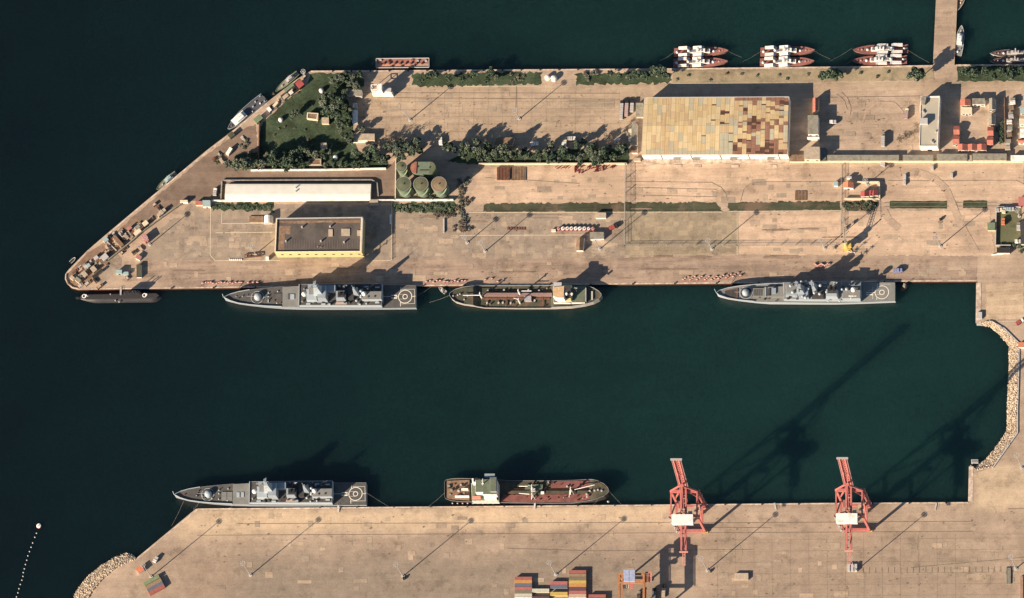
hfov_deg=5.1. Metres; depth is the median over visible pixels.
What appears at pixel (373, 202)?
gate house
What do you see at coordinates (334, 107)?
tree
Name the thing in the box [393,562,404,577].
lamp mast
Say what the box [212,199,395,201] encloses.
perimeter wall
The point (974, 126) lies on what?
ground
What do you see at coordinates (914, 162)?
perimeter wall
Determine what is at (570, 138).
truck
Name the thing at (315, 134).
grass
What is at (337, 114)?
tree
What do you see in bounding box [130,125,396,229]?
asphalt road
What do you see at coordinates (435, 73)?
tree
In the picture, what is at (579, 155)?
tree
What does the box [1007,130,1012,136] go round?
truck
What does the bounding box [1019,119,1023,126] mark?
house
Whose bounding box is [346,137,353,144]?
tree
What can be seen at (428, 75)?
tree
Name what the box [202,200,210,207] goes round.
quay hut
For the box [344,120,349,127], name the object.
tree
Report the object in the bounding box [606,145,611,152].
tree
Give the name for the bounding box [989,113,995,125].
house
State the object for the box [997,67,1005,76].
tree
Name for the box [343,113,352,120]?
tree
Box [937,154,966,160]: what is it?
row shed
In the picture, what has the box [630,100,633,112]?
truck
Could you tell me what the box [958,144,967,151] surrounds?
house
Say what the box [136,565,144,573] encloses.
red cabin
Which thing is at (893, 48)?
missile boat
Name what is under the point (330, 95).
tree
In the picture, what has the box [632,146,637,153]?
grey shed
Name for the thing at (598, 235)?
flat shed
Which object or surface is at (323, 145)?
garden hut
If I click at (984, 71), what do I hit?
tree
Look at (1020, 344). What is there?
red shed
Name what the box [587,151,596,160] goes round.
tree
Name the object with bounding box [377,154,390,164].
tree
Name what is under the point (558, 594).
shipping container
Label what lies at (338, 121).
tree
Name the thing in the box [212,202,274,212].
grass strip
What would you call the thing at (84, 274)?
quay hut
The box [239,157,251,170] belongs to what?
tree
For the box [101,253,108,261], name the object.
quay shed
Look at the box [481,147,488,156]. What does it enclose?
tree
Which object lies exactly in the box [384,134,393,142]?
bare tree
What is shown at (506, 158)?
tree
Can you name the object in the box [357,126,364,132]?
tree
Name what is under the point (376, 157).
tree
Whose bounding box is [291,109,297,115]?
tree
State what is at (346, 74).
tree
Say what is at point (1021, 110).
house
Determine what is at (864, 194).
guard house
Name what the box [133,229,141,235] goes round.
quay hut
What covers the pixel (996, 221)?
compound wall
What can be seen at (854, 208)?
rail turf
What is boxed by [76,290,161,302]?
submarine
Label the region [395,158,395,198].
tank yard wall
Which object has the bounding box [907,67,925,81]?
tree
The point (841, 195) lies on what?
fence
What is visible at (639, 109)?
grey shed
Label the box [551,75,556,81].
domed tank
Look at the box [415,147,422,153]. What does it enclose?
tree
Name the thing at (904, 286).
work boat
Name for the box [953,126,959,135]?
house
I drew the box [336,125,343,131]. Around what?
tree
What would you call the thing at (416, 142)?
tree
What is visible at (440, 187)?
storage tank
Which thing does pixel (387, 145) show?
tree
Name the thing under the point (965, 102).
house
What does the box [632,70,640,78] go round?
tree
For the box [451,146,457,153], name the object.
tree
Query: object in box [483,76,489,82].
tree
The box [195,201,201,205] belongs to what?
quay hut
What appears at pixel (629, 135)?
cream shed
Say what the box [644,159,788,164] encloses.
warehouse apron
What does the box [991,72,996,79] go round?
tree
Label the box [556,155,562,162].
tree
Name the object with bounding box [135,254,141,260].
quay shed
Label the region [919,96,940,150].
barracks building
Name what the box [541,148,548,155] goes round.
tree
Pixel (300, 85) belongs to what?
quay shed
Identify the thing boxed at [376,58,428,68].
barge
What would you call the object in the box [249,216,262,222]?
wall shed
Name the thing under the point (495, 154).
tree
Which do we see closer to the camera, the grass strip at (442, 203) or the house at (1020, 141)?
the house at (1020, 141)
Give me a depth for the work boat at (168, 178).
8069.20 m
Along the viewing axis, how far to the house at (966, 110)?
7984.30 m
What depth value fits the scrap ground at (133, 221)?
8062.38 m
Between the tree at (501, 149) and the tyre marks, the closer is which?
the tyre marks
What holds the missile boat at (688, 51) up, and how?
on the water
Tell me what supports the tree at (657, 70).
on the ground at (974, 126)
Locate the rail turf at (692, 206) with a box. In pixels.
[483,201,721,212]
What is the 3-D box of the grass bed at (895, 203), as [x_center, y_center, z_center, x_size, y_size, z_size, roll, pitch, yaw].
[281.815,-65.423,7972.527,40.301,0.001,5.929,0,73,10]
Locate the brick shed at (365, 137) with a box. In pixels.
[354,134,374,141]
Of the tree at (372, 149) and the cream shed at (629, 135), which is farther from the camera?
the tree at (372, 149)
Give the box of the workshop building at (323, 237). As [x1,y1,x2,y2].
[274,217,364,256]
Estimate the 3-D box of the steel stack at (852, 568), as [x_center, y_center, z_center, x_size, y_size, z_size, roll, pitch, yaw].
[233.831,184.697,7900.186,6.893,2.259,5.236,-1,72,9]
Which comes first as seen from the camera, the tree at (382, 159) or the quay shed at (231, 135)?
the tree at (382, 159)
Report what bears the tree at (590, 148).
on the ground at (974, 126)
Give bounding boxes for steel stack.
[497,167,509,179]
[507,227,524,229]
[511,167,525,179]
[735,573,748,579]
[795,191,805,199]
[847,564,856,571]
[1006,568,1010,583]
[1020,576,1022,597]
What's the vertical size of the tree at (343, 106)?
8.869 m
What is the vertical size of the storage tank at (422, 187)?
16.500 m
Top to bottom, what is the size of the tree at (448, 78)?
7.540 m
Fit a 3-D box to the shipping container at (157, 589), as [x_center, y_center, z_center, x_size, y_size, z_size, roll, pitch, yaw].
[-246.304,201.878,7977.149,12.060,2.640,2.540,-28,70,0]
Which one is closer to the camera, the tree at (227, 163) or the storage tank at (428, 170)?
the storage tank at (428, 170)
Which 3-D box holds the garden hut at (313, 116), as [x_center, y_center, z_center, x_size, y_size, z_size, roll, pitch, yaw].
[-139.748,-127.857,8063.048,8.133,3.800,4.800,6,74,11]
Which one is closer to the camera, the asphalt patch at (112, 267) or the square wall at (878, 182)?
the square wall at (878, 182)
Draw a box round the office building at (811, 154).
[804,147,820,161]
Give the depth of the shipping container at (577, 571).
7929.97 m
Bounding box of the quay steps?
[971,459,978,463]
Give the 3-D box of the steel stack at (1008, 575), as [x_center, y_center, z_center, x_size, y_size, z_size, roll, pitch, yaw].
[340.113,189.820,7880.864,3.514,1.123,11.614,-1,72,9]
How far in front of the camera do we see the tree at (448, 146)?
8029.99 m
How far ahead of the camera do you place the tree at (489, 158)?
8025.15 m
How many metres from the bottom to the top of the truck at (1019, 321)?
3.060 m
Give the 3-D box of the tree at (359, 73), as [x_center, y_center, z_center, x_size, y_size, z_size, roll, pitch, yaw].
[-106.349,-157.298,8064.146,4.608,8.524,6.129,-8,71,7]
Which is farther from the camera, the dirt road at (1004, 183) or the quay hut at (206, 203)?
the quay hut at (206, 203)
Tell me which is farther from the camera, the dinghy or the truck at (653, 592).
the dinghy
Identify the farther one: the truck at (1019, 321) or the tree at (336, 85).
the tree at (336, 85)
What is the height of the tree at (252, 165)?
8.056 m
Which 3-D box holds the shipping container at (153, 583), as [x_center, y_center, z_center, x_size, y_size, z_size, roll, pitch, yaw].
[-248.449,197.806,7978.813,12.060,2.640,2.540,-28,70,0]
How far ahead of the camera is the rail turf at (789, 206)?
7988.06 m
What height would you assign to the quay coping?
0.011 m
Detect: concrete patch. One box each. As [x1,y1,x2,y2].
[164,90,1013,597]
[569,100,613,106]
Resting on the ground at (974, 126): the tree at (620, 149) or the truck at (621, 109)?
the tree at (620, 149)
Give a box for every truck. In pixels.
[213,188,217,195]
[439,137,442,145]
[530,142,538,146]
[561,139,566,146]
[568,136,575,140]
[608,224,617,229]
[619,100,623,119]
[624,100,628,116]
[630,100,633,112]
[652,588,655,597]
[662,584,665,596]
[829,120,836,123]
[881,133,884,146]
[894,268,902,272]
[904,108,908,119]
[1005,143,1010,150]
[1006,136,1010,143]
[1006,207,1014,211]
[1007,117,1012,124]
[1007,123,1012,130]
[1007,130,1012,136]
[1008,111,1013,118]
[1009,103,1013,110]
[1010,97,1015,104]
[1015,318,1023,324]
[1017,222,1020,230]
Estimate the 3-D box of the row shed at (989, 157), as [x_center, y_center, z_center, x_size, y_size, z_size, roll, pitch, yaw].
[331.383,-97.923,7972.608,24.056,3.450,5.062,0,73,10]
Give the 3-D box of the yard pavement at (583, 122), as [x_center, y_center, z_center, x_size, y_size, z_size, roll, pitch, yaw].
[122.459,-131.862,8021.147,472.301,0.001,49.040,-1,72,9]
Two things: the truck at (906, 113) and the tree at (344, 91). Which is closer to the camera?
the truck at (906, 113)
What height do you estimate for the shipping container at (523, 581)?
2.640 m
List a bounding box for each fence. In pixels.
[624,163,625,219]
[624,221,838,245]
[840,164,841,236]
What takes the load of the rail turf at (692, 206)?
on the ground at (974, 126)
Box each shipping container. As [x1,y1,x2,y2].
[143,575,159,585]
[145,578,162,588]
[147,581,163,591]
[148,584,165,595]
[515,577,532,579]
[515,580,532,582]
[515,583,532,586]
[515,587,532,589]
[515,590,532,593]
[515,593,532,596]
[532,589,549,592]
[532,596,549,597]
[550,581,567,584]
[550,585,567,588]
[550,592,567,596]
[569,570,586,573]
[569,574,586,577]
[569,577,586,580]
[569,580,586,583]
[569,584,586,587]
[569,587,586,590]
[569,590,586,594]
[569,594,586,597]
[589,594,605,597]
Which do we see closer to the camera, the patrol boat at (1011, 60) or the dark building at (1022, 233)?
the dark building at (1022, 233)
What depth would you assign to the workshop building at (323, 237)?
8025.35 m
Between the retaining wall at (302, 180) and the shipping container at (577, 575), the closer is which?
the shipping container at (577, 575)
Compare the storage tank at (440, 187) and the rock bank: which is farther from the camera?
the storage tank at (440, 187)
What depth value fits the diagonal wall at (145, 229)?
8058.19 m
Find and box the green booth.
[987,223,994,230]
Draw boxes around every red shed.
[813,97,818,114]
[1018,197,1023,206]
[1018,342,1023,347]
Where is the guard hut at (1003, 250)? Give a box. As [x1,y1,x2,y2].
[997,247,1009,253]
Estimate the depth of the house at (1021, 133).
7970.66 m
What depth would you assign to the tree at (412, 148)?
8036.81 m
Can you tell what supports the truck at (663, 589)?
on the terminal pavement at (192, 550)
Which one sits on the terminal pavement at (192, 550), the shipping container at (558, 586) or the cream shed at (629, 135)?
the shipping container at (558, 586)
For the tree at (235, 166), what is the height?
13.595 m
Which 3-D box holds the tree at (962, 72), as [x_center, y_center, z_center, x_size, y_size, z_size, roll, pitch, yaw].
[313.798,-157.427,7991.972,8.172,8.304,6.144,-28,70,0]
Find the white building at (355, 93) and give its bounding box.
[346,88,362,98]
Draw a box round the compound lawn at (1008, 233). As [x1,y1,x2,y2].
[997,208,1020,244]
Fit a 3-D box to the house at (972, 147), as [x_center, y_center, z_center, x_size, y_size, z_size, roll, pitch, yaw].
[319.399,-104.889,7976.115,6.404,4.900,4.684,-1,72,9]
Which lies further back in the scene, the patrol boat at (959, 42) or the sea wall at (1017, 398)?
the patrol boat at (959, 42)
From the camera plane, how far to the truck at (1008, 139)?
7972.78 m
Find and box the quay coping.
[66,64,1023,558]
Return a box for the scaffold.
[244,252,261,257]
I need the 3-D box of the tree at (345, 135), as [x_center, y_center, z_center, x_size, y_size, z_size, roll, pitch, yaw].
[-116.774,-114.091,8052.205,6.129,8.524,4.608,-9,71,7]
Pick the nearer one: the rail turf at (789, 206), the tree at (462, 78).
the rail turf at (789, 206)
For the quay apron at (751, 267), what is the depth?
8001.31 m
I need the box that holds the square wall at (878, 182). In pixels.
[844,181,879,199]
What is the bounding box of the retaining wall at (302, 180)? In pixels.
[220,179,378,199]
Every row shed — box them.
[827,155,898,160]
[903,155,933,160]
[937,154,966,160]
[967,155,971,160]
[973,154,1006,160]
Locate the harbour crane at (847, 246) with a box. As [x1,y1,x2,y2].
[842,207,851,251]
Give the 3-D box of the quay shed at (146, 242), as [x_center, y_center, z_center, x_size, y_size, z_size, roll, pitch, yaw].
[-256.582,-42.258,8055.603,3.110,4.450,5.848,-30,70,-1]
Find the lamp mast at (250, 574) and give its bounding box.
[240,561,251,576]
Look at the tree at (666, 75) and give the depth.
8023.97 m
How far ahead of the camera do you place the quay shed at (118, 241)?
8057.72 m
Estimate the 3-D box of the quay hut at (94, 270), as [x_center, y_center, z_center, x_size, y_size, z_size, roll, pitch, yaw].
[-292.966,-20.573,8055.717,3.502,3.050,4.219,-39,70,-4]
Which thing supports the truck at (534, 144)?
on the ground at (974, 126)
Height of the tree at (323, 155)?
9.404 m
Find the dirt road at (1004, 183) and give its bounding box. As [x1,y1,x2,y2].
[469,162,1023,203]
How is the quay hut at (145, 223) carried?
on the ground at (974, 126)
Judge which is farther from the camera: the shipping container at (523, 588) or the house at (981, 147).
the house at (981, 147)
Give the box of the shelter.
[595,213,605,218]
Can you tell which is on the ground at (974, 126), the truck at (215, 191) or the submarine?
the truck at (215, 191)
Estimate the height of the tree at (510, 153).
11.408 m
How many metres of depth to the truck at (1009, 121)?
7976.88 m
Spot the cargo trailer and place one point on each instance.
(355, 116)
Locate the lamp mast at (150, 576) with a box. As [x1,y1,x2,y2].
[141,563,152,578]
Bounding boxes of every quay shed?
[92,268,103,278]
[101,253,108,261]
[112,235,123,247]
[116,270,122,274]
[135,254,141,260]
[136,264,141,277]
[141,234,149,243]
[226,147,232,155]
[228,132,234,138]
[253,114,263,124]
[295,80,304,89]
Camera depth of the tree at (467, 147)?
8028.27 m
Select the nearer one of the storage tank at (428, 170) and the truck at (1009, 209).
the truck at (1009, 209)
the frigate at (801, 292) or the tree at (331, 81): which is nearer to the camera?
the frigate at (801, 292)
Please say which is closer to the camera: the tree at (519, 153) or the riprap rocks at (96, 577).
the riprap rocks at (96, 577)
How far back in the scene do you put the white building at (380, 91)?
8055.40 m
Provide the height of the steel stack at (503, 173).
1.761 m
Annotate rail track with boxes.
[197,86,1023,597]
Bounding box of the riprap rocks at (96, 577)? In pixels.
[74,552,135,597]
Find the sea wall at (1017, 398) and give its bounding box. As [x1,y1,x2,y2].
[992,323,1019,467]
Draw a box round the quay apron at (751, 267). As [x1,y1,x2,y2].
[122,254,977,286]
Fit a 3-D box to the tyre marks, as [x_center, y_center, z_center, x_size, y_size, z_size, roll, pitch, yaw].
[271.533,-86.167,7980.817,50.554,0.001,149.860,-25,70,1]
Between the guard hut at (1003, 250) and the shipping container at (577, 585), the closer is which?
the shipping container at (577, 585)
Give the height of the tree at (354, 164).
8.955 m
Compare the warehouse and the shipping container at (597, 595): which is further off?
the warehouse
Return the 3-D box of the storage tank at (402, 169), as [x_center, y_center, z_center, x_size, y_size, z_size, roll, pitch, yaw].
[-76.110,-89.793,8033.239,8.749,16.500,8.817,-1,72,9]
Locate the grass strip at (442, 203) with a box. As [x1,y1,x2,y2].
[392,201,455,214]
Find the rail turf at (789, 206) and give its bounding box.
[728,200,840,211]
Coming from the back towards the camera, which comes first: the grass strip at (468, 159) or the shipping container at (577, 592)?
the grass strip at (468, 159)
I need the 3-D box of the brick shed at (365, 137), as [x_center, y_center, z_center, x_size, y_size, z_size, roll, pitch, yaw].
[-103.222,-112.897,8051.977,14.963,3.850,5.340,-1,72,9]
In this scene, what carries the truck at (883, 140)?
on the ground at (974, 126)
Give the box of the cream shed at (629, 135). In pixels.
[628,129,630,141]
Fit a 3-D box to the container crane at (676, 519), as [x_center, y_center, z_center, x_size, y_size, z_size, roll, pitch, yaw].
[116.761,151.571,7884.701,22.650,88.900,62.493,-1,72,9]
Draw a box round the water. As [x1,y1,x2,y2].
[0,0,1023,597]
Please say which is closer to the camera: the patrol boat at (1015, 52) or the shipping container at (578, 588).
the shipping container at (578, 588)
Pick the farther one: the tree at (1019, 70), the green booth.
the tree at (1019, 70)
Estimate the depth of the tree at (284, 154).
8051.56 m
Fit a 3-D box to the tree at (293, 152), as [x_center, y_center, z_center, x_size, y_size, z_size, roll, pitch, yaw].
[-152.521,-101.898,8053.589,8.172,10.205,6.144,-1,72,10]
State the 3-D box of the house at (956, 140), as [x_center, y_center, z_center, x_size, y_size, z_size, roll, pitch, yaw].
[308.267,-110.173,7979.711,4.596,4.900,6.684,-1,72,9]
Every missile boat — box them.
[673,56,727,67]
[674,46,727,56]
[760,45,814,56]
[760,56,813,66]
[851,54,906,65]
[853,43,907,54]
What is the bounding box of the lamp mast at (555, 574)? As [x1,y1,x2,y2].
[546,560,557,575]
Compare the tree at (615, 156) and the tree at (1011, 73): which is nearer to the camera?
the tree at (1011, 73)
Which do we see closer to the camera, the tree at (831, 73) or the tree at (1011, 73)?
the tree at (1011, 73)
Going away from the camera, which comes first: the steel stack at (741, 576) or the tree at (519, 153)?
the steel stack at (741, 576)
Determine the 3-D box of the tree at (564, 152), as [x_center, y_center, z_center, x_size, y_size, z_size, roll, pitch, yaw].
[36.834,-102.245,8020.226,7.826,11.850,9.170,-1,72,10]
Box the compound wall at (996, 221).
[995,206,1020,245]
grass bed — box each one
[890,201,946,208]
[963,200,986,207]
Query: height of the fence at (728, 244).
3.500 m
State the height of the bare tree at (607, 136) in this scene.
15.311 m
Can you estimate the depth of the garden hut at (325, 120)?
8059.30 m
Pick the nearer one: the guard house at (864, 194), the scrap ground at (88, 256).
the guard house at (864, 194)
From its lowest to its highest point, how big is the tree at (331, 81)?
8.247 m
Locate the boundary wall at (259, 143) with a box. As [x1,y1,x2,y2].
[258,122,259,169]
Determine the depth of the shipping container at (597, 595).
7922.33 m
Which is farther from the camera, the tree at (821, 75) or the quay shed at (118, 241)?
the quay shed at (118, 241)
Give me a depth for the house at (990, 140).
7973.69 m
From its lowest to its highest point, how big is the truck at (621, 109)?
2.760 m
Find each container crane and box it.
[668,458,707,565]
[833,457,872,564]
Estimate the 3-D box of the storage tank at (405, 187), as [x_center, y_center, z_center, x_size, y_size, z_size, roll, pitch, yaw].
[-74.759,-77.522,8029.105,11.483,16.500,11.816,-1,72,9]
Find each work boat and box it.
[157,171,177,189]
[275,71,299,91]
[900,282,908,291]
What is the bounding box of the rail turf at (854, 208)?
[845,201,877,210]
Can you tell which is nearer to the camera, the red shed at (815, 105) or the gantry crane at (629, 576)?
the gantry crane at (629, 576)
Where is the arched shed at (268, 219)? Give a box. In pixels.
[264,215,272,224]
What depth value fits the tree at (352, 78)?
8060.91 m
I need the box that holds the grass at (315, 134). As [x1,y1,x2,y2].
[230,73,387,169]
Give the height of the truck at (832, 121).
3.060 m
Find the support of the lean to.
on the ground at (974, 126)
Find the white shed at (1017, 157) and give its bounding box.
[1011,155,1023,160]
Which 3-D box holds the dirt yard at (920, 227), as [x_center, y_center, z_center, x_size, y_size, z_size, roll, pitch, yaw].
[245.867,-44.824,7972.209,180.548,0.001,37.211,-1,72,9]
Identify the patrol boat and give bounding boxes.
[228,94,266,129]
[955,25,963,55]
[990,48,1023,56]
[990,56,1023,63]
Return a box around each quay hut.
[74,276,81,283]
[81,271,87,278]
[90,265,97,273]
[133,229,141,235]
[142,220,148,227]
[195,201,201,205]
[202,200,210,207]
[282,93,288,99]
[284,83,293,92]
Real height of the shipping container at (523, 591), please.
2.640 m
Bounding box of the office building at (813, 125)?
[808,115,818,136]
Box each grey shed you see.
[631,124,637,145]
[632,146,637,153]
[636,103,643,117]
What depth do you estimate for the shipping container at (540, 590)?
7930.39 m
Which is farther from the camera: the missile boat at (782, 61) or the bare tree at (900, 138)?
the missile boat at (782, 61)
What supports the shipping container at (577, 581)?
on the terminal pavement at (192, 550)
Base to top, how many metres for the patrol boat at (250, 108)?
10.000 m
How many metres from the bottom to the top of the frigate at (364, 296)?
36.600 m
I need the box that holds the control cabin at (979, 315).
[977,312,981,318]
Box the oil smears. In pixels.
[151,89,1019,595]
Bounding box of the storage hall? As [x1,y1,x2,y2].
[225,184,371,199]
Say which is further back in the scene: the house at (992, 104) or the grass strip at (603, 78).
the grass strip at (603, 78)
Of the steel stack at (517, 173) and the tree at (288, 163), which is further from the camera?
the tree at (288, 163)
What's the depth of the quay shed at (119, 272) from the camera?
8050.14 m
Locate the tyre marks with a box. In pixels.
[836,92,978,254]
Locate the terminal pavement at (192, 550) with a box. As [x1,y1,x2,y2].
[92,322,1023,597]
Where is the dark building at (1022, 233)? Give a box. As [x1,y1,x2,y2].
[1021,221,1023,245]
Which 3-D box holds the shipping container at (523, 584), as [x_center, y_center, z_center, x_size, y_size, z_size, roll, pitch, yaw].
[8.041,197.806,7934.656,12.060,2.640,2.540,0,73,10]
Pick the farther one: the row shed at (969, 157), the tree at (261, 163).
the tree at (261, 163)
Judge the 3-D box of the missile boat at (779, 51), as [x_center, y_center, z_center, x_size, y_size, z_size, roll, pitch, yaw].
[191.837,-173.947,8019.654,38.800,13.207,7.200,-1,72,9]
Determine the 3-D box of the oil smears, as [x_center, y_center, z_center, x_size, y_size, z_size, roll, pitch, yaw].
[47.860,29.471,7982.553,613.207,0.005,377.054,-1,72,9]
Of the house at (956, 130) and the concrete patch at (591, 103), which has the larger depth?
the concrete patch at (591, 103)
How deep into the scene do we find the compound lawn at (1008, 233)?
7956.74 m
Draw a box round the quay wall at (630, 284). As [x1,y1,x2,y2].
[72,0,981,322]
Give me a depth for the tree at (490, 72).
8045.87 m
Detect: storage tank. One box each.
[396,161,410,177]
[396,177,414,197]
[410,162,438,179]
[413,177,431,197]
[431,177,449,197]
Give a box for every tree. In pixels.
[224,160,231,167]
[231,158,239,170]
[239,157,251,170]
[250,160,256,168]
[254,158,266,169]
[263,152,269,159]
[266,152,279,168]
[271,150,279,157]
[280,150,287,157]
[281,155,294,171]
[288,149,298,156]
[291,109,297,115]
[296,151,302,161]
[297,146,306,152]
[297,160,305,168]
[303,149,311,156]
[311,150,319,159]
[318,95,329,107]
[320,106,332,116]
[320,152,326,159]
[324,91,334,101]
[328,76,335,83]
[328,104,339,113]
[330,110,342,119]
[331,161,336,167]
[333,73,344,83]
[333,82,339,88]
[333,95,345,104]
[334,118,343,126]
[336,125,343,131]
[340,102,347,110]
[341,88,348,94]
[341,132,348,138]
[342,71,349,77]
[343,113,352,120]
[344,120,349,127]
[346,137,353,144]
[349,74,357,82]
[350,149,360,158]
[350,160,358,168]
[351,81,360,89]
[357,70,362,77]
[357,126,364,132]
[363,149,371,160]
[365,143,378,157]
[372,153,380,161]
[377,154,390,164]
[382,141,391,150]
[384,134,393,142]
[392,147,402,156]
[396,140,403,148]
[396,153,405,160]
[401,141,411,152]
[408,145,415,155]
[411,137,420,147]
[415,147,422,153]
[417,77,423,83]
[425,71,431,79]
[432,69,438,78]
[442,141,453,151]
[445,75,451,82]
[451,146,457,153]
[458,75,466,82]
[458,148,467,158]
[462,142,472,153]
[470,71,478,77]
[470,146,481,156]
[472,138,481,146]
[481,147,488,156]
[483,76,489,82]
[483,141,492,151]
[483,152,493,162]
[485,67,494,76]
[490,148,500,159]
[496,143,507,157]
[502,156,509,161]
[505,149,514,157]
[516,149,523,157]
[523,151,530,159]
[525,151,532,157]
[534,149,540,155]
[534,156,542,161]
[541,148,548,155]
[546,151,557,163]
[547,141,554,148]
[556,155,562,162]
[559,145,569,156]
[567,154,575,160]
[573,140,579,148]
[575,151,584,160]
[577,158,582,165]
[580,138,586,145]
[584,143,596,157]
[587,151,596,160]
[591,155,603,165]
[598,146,608,159]
[603,131,613,143]
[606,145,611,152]
[609,152,618,160]
[614,143,628,155]
[625,74,630,80]
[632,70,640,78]
[640,71,650,80]
[649,64,666,76]
[661,71,670,79]
[818,70,827,79]
[825,68,837,80]
[835,68,843,77]
[896,134,905,142]
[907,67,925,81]
[958,67,967,76]
[966,68,978,79]
[980,66,990,76]
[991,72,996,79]
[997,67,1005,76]
[1005,66,1016,80]
[1015,66,1023,75]
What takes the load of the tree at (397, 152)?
on the ground at (974, 126)
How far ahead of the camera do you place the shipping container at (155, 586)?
7976.82 m
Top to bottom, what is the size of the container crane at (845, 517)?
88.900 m
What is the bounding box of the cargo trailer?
[352,110,357,123]
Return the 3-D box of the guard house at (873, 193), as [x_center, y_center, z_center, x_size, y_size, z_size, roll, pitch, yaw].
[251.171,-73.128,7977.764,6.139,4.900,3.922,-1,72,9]
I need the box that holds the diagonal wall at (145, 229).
[108,203,182,259]
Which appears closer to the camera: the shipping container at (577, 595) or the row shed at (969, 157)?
the shipping container at (577, 595)
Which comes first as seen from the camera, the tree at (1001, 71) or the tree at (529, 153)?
the tree at (1001, 71)
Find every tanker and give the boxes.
[444,474,610,504]
[449,282,602,308]
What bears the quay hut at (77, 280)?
on the ground at (974, 126)
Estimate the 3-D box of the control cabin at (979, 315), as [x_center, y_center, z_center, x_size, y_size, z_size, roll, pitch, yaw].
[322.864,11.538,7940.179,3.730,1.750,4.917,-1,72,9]
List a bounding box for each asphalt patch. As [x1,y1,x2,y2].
[95,254,121,283]
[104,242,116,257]
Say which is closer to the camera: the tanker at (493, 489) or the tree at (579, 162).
the tanker at (493, 489)
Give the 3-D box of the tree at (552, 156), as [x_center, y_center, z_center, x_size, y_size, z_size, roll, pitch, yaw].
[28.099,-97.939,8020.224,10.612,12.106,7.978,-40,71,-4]
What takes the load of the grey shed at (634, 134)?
on the ground at (974, 126)
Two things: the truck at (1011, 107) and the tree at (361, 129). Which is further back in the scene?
the tree at (361, 129)
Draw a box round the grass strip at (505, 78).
[411,71,541,87]
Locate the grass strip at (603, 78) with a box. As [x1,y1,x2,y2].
[574,71,671,85]
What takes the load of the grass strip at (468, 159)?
on the ground at (974, 126)
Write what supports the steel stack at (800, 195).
on the ground at (974, 126)
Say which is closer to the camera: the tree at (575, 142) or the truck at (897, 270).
the truck at (897, 270)
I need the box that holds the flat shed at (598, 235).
[590,232,603,240]
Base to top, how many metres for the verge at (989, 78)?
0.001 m
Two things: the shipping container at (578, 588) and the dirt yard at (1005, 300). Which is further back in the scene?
the dirt yard at (1005, 300)
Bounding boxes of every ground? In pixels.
[66,0,1023,597]
[68,243,108,286]
[109,216,141,250]
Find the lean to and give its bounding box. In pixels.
[790,155,803,161]
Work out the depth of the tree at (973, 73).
7987.73 m
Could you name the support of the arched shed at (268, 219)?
on the ground at (974, 126)
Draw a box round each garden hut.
[307,112,318,120]
[321,143,326,148]
[322,117,328,124]
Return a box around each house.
[369,200,377,205]
[843,182,853,189]
[861,191,868,197]
[869,190,878,196]
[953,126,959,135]
[953,135,959,145]
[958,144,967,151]
[960,99,970,106]
[961,107,971,114]
[968,144,976,151]
[972,98,984,106]
[977,144,986,151]
[987,127,993,136]
[987,136,993,145]
[989,98,995,111]
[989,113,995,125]
[1018,139,1023,144]
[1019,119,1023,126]
[1020,107,1023,114]
[1020,129,1023,138]
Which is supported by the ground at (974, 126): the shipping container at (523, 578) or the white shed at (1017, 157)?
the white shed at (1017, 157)
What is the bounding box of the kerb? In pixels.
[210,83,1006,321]
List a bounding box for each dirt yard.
[738,209,995,256]
[985,281,1023,319]
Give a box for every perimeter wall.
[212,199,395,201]
[251,168,385,170]
[394,199,453,200]
[478,163,626,164]
[790,161,1023,162]
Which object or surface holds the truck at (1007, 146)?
on the ground at (974, 126)
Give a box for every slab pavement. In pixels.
[141,204,624,260]
[625,212,737,256]
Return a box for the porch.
[807,137,819,140]
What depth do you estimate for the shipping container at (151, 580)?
7978.70 m
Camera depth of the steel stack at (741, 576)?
7910.41 m
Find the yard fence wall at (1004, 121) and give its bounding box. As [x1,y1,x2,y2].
[1004,98,1005,151]
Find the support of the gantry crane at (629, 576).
on the terminal pavement at (192, 550)
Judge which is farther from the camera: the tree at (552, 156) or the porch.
the tree at (552, 156)
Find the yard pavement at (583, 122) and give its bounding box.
[356,81,1023,145]
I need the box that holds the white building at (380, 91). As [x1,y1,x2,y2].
[371,84,393,96]
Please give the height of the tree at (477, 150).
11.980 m
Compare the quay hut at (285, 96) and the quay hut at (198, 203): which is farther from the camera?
the quay hut at (285, 96)
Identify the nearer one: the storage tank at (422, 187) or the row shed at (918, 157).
the row shed at (918, 157)
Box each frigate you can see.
[173,479,367,506]
[222,280,416,309]
[714,280,895,304]
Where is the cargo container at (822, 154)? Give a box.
[820,148,825,160]
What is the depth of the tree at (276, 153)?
8052.81 m
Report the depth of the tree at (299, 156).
8049.19 m
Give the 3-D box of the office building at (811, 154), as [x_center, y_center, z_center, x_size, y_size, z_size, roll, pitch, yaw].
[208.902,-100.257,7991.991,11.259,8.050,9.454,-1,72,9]
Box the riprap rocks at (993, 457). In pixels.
[975,320,1018,469]
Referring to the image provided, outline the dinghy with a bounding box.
[439,287,446,293]
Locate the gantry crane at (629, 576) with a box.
[618,570,651,597]
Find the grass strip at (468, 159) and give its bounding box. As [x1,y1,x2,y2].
[448,147,628,164]
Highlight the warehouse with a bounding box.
[641,96,790,159]
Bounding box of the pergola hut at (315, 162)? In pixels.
[309,159,321,165]
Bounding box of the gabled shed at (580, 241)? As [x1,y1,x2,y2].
[576,237,584,251]
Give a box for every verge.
[672,67,934,82]
[956,66,1023,81]

